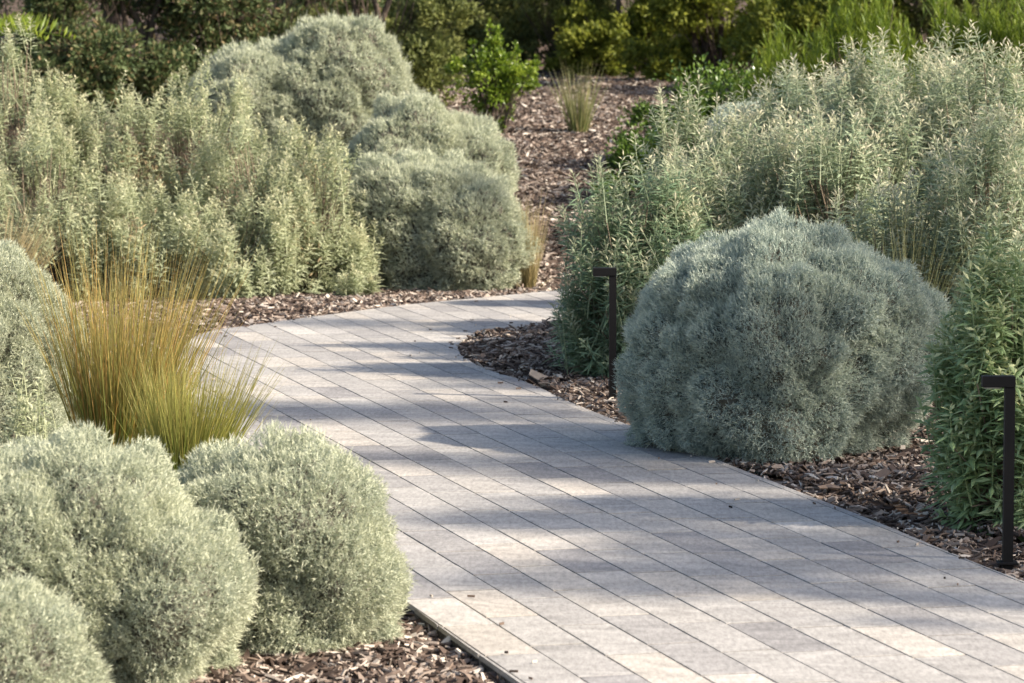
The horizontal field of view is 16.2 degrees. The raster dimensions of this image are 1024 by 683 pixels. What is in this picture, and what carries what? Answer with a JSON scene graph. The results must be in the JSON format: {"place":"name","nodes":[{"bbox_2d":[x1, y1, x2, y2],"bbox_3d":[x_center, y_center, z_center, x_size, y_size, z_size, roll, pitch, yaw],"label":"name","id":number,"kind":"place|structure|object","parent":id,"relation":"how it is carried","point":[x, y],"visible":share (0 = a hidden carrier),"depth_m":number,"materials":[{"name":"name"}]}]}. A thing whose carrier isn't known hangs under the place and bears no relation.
{"place":"outdoors","nodes":[
{"label":"outdoors","id":0,"kind":"place"},
{"bbox_2d":[0,0,1023,682],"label":"ground","id":1,"kind":"structure","parent":0,"point":[876,504],"depth_m":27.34,"materials":[{"name":"brown wood"}]},
{"bbox_2d":[0,350,66,457],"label":"sage sprout","id":2,"kind":"object","parent":1,"relation":"on","point":[30,427],"visible":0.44,"depth_m":10.47,"materials":[{"name":"green plant"}]},
{"bbox_2d":[0,10,76,40],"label":"fern palm","id":3,"kind":"object","parent":1,"relation":"on","point":[24,20],"visible":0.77,"depth_m":23.03,"materials":[{"name":"green plant"}]},
{"bbox_2d":[0,197,80,275],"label":"grass tussock","id":4,"kind":"object","parent":1,"relation":"on","point":[22,239],"depth_m":19.67,"materials":[{"name":"beige plant"}]},
{"bbox_2d":[0,234,90,445],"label":"cushion bush","id":5,"kind":"object","parent":1,"relation":"on","point":[15,336],"visible":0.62,"depth_m":13.75,"materials":[{"name":"plant"}]},
{"bbox_2d":[0,13,106,262],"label":"sage shrub","id":6,"kind":"object","parent":1,"relation":"on","point":[6,94],"visible":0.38,"depth_m":21.21,"materials":[{"name":"green plant"}]},
{"bbox_2d":[0,571,116,682],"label":"cushion bush","id":7,"kind":"object","parent":1,"relation":"on","point":[33,648],"visible":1,"depth_m":8.30,"materials":[{"name":"plant"}]},
{"bbox_2d":[0,0,120,28],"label":"garden tree","id":8,"kind":"object","parent":1,"relation":"on","point":[104,16],"visible":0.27,"depth_m":40.37,"materials":[{"name":"green plant"}]},
{"bbox_2d":[0,105,134,301],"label":"sage shrub","id":9,"kind":"object","parent":1,"relation":"on","point":[59,214],"visible":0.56,"depth_m":20.34,"materials":[{"name":"green plant"}]},
{"bbox_2d":[0,0,154,127],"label":"dense shrub","id":10,"kind":"object","parent":1,"relation":"on","point":[102,71],"visible":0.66,"depth_m":28.24,"materials":[{"name":"green plant"}]},
{"bbox_2d":[12,70,202,234],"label":"sage shrub","id":11,"kind":"object","parent":1,"relation":"on","point":[105,140],"visible":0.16,"depth_m":21.33,"materials":[{"name":"green plant"}]},
{"bbox_2d":[4,213,259,455],"bbox_3d":[-1.362,0.017,12.905,0.948,0.949,1.036,0,5,0],"label":"grass tussock","id":12,"kind":"object","parent":1,"relation":"on","point":[90,404],"depth_m":12.87,"materials":[{"name":"yellow plant"}]},
{"bbox_2d":[0,414,265,682],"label":"cushion bush","id":13,"kind":"object","parent":1,"relation":"on","point":[115,542],"visible":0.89,"depth_m":8.87,"materials":[{"name":"plant"}]},
{"bbox_2d":[56,168,234,300],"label":"sage shrub","id":14,"kind":"object","parent":1,"relation":"on","point":[138,228],"visible":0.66,"depth_m":20.32,"materials":[{"name":"green plant"}]},
{"bbox_2d":[76,0,240,119],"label":"dense shrub","id":15,"kind":"object","parent":1,"relation":"on","point":[167,57],"visible":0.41,"depth_m":28.95,"materials":[{"name":"green plant"}]},
{"bbox_2d":[100,44,284,248],"bbox_3d":[-1.973,-1.061,21.712,1.170,1.463,1.220,-3,6,-28],"label":"sage shrub","id":16,"kind":"object","parent":1,"relation":"on","point":[186,113],"visible":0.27,"depth_m":21.55,"materials":[{"name":"green plant"}]},
{"bbox_2d":[97,331,295,486],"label":"grass tussock","id":17,"kind":"object","parent":1,"relation":"on","point":[181,439],"depth_m":12.21,"materials":[{"name":"green plant"}]},
{"bbox_2d":[166,0,301,72],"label":"dense shrub","id":18,"kind":"object","parent":1,"relation":"on","point":[242,22],"visible":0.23,"depth_m":29.16,"materials":[{"name":"green plant"}]},
{"bbox_2d":[163,182,316,299],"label":"sage shrub","id":19,"kind":"object","parent":1,"relation":"on","point":[268,273],"visible":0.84,"depth_m":20.36,"materials":[{"name":"green plant"}]},
{"bbox_2d":[179,103,349,260],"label":"sage shrub","id":20,"kind":"object","parent":1,"relation":"on","point":[211,167],"visible":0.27,"depth_m":21.09,"materials":[{"name":"green plant"}]},
{"bbox_2d":[174,418,422,657],"bbox_3d":[-0.622,0.510,9.602,0.777,0.648,0.757,0,5,0],"label":"cushion bush","id":21,"kind":"object","parent":1,"relation":"on","point":[332,561],"visible":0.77,"depth_m":9.37,"materials":[{"name":"plant"}]},
{"bbox_2d":[184,9,427,201],"bbox_3d":[-1.396,-1.566,24.262,1.759,1.375,1.527,0,5,0],"label":"cushion bush","id":22,"kind":"object","parent":1,"relation":"on","point":[319,73],"visible":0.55,"depth_m":23.80,"materials":[{"name":"plant"}]},
{"bbox_2d":[252,0,390,35],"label":"dense shrub","id":23,"kind":"object","parent":1,"relation":"on","point":[331,3],"visible":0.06,"depth_m":32.08,"materials":[{"name":"green plant"}]},
{"bbox_2d":[264,123,384,293],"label":"sage shrub","id":24,"kind":"object","parent":1,"relation":"on","point":[321,262],"visible":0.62,"depth_m":20.71,"materials":[{"name":"green plant"}]},
{"bbox_2d":[326,216,385,289],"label":"sage shrub","id":25,"kind":"object","parent":1,"relation":"on","point":[367,247],"visible":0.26,"depth_m":20.86,"materials":[{"name":"green plant"}]},
{"bbox_2d":[332,262,385,295],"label":"sage seedling","id":26,"kind":"object","parent":1,"relation":"on","point":[346,287],"visible":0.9,"depth_m":20.41,"materials":[{"name":"green plant"}]},
{"bbox_2d":[261,0,489,105],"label":"dense shrub","id":27,"kind":"object","parent":1,"relation":"on","point":[429,53],"visible":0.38,"depth_m":29.60,"materials":[{"name":"green plant"}]},
{"bbox_2d":[323,87,524,205],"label":"cushion bush","id":28,"kind":"object","parent":1,"relation":"on","point":[424,121],"visible":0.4,"depth_m":22.34,"materials":[{"name":"green plant"}]},
{"bbox_2d":[333,144,541,291],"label":"cushion bush","id":29,"kind":"object","parent":1,"relation":"on","point":[445,222],"visible":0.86,"depth_m":21.05,"materials":[{"name":"green plant"}]},
{"bbox_2d":[404,332,533,682],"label":"edging","id":30,"kind":"object","parent":1,"relation":"on","point":[459,647],"visible":0.16,"depth_m":9.42,"materials":[{"name":"black metal"}]},
{"bbox_2d":[378,0,563,70],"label":"dense shrub","id":31,"kind":"object","parent":1,"relation":"on","point":[497,8],"visible":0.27,"depth_m":34.59,"materials":[{"name":"green plant"}]},
{"bbox_2d":[443,17,543,133],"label":"shrub","id":32,"kind":"object","parent":1,"relation":"on","point":[497,67],"visible":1,"depth_m":27.18,"materials":[{"name":"green plant"}]},
{"bbox_2d":[514,189,554,288],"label":"grass tussock","id":33,"kind":"object","parent":1,"relation":"on","point":[529,275],"depth_m":21.23,"materials":[{"name":"beige plant"}]},
{"bbox_2d":[481,0,632,74],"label":"dense shrub","id":34,"kind":"object","parent":1,"relation":"on","point":[543,35],"visible":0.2,"depth_m":34.43,"materials":[{"name":"green plant"}]},
{"bbox_2d":[487,0,631,11],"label":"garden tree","id":35,"kind":"object","parent":1,"relation":"on","point":[628,7],"depth_m":42.02,"materials":[{"name":"green plant"}]},
{"bbox_2d":[541,61,606,132],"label":"grass tussock","id":36,"kind":"object","parent":1,"relation":"on","point":[581,123],"depth_m":27.31,"materials":[{"name":"plant"}]},
{"bbox_2d":[593,267,616,397],"bbox_3d":[0.395,-0.004,15.062,0.113,0.612,0.060,0,5,0],"label":"path light","id":37,"kind":"object","parent":1,"relation":"on","point":[611,272],"visible":0.78,"depth_m":15.04,"materials":[{"name":"grey metal"}]},
{"bbox_2d":[542,0,687,78],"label":"dense shrub","id":38,"kind":"object","parent":1,"relation":"on","point":[593,41],"visible":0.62,"depth_m":33.59,"materials":[{"name":"green plant"}]},
{"bbox_2d":[543,152,726,380],"bbox_3d":[0.579,-0.308,16.038,0.913,1.100,0.954,0,5,0],"label":"sage shrub","id":39,"kind":"object","parent":1,"relation":"on","point":[644,252],"visible":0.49,"depth_m":15.89,"materials":[{"name":"green plant"}]},
{"bbox_2d":[590,128,694,206],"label":"shrub","id":40,"kind":"object","parent":1,"relation":"on","point":[626,147],"visible":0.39,"depth_m":24.16,"materials":[{"name":"green plant"}]},
{"bbox_2d":[622,70,776,242],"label":"sage shrub","id":41,"kind":"object","parent":1,"relation":"on","point":[675,135],"visible":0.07,"depth_m":16.93,"materials":[{"name":"green plant"}]},
{"bbox_2d":[611,50,790,161],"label":"shrub","id":42,"kind":"object","parent":1,"relation":"on","point":[638,116],"visible":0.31,"depth_m":25.57,"materials":[{"name":"green plant"}]},
{"bbox_2d":[614,0,794,86],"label":"dense shrub","id":43,"kind":"object","parent":1,"relation":"on","point":[706,25],"visible":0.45,"depth_m":32.29,"materials":[{"name":"green plant"}]},
{"bbox_2d":[705,98,782,151],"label":"cushion bush","id":44,"kind":"object","parent":1,"relation":"on","point":[726,109],"depth_m":19.40,"materials":[{"name":"plant"}]},
{"bbox_2d":[655,98,833,245],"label":"sage shrub","id":45,"kind":"object","parent":1,"relation":"on","point":[705,176],"visible":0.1,"depth_m":16.44,"materials":[{"name":"green plant"}]},
{"bbox_2d":[611,205,957,477],"bbox_3d":[1.033,-0.017,13.426,1.348,1.009,1.175,0,5,0],"label":"cushion bush","id":46,"kind":"object","parent":1,"relation":"on","point":[762,338],"visible":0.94,"depth_m":13.14,"materials":[{"name":"plant"}]},
{"bbox_2d":[689,52,880,190],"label":"sage shrub","id":47,"kind":"object","parent":1,"relation":"on","point":[765,103],"visible":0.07,"depth_m":17.88,"materials":[{"name":"green plant"}]},
{"bbox_2d":[730,16,856,120],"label":"strappy shrub","id":48,"kind":"object","parent":1,"relation":"on","point":[780,57],"visible":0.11,"depth_m":24.34,"materials":[{"name":"green plant"}]},
{"bbox_2d":[677,0,914,35],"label":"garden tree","id":49,"kind":"object","parent":1,"relation":"on","point":[747,9],"visible":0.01,"depth_m":40.32,"materials":[{"name":"green plant"}]},
{"bbox_2d":[717,0,921,79],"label":"dense shrub","id":50,"kind":"object","parent":1,"relation":"on","point":[799,14],"visible":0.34,"depth_m":30.51,"materials":[{"name":"green plant"}]},
{"bbox_2d":[728,93,942,266],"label":"sage shrub","id":51,"kind":"object","parent":1,"relation":"on","point":[848,180],"visible":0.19,"depth_m":16.35,"materials":[{"name":"green plant"}]},
{"bbox_2d":[662,169,1012,401],"bbox_3d":[1.351,-0.235,14.922,1.290,1.074,1.312,-3,6,-32],"label":"grass tussock","id":52,"kind":"object","parent":1,"relation":"on","point":[903,249],"depth_m":14.92,"materials":[{"name":"green plant"}]},
{"bbox_2d":[805,0,932,160],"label":"strappy shrub","id":53,"kind":"object","parent":1,"relation":"on","point":[847,17],"visible":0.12,"depth_m":23.81,"materials":[{"name":"green plant"}]},
{"bbox_2d":[774,26,981,219],"bbox_3d":[1.744,-0.731,17.623,1.313,1.626,1.296,0,5,0],"label":"sage shrub","id":54,"kind":"object","parent":1,"relation":"on","point":[850,86],"visible":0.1,"depth_m":17.45,"materials":[{"name":"green plant"}]},
{"bbox_2d":[809,167,950,300],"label":"sage shrub","id":55,"kind":"object","parent":1,"relation":"on","point":[887,226],"visible":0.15,"depth_m":15.47,"materials":[{"name":"green plant"}]},
{"bbox_2d":[911,0,928,41],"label":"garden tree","id":56,"kind":"object","parent":1,"relation":"on","point":[917,6],"depth_m":39.76,"materials":[{"name":"green plant"}]},
{"bbox_2d":[868,21,1021,181],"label":"sage shrub","id":57,"kind":"object","parent":1,"relation":"on","point":[925,79],"visible":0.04,"depth_m":17.76,"materials":[{"name":"green plant"}]},
{"bbox_2d":[869,19,1023,295],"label":"sage shrub","id":58,"kind":"object","parent":1,"relation":"on","point":[1015,76],"visible":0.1,"depth_m":16.99,"materials":[{"name":"green plant"}]},
{"bbox_2d":[891,0,1006,128],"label":"strappy shrub","id":59,"kind":"object","parent":1,"relation":"on","point":[947,18],"visible":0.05,"depth_m":23.93,"materials":[{"name":"green plant"}]},
{"bbox_2d":[891,0,1023,73],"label":"dense shrub","id":60,"kind":"object","parent":1,"relation":"on","point":[975,6],"visible":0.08,"depth_m":30.54,"materials":[{"name":"green plant"}]},
{"bbox_2d":[899,71,1023,347],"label":"sage shrub","id":61,"kind":"object","parent":1,"relation":"on","point":[1010,203],"visible":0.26,"depth_m":15.33,"materials":[{"name":"green plant"}]},
{"bbox_2d":[907,205,1023,541],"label":"leafy shrub","id":62,"kind":"object","parent":1,"relation":"on","point":[969,411],"visible":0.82,"depth_m":11.41,"materials":[{"name":"green plant"}]},
{"bbox_2d":[937,0,1023,186],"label":"strappy shrub","id":63,"kind":"object","parent":1,"relation":"on","point":[999,31],"visible":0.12,"depth_m":23.83,"materials":[{"name":"green plant"}]},
{"bbox_2d":[981,375,1018,573],"bbox_3d":[1.449,0.406,10.698,0.113,0.612,0.060,0,5,0],"label":"path light","id":64,"kind":"object","parent":1,"relation":"on","point":[1007,383],"visible":0.89,"depth_m":10.68,"materials":[{"name":"grey metal"}]},
{"bbox_2d":[179,289,1023,682],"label":"path","id":65,"kind":"structure","parent":0,"point":[563,541],"depth_m":11.09,"materials":[{"name":"stone"}]}
]}

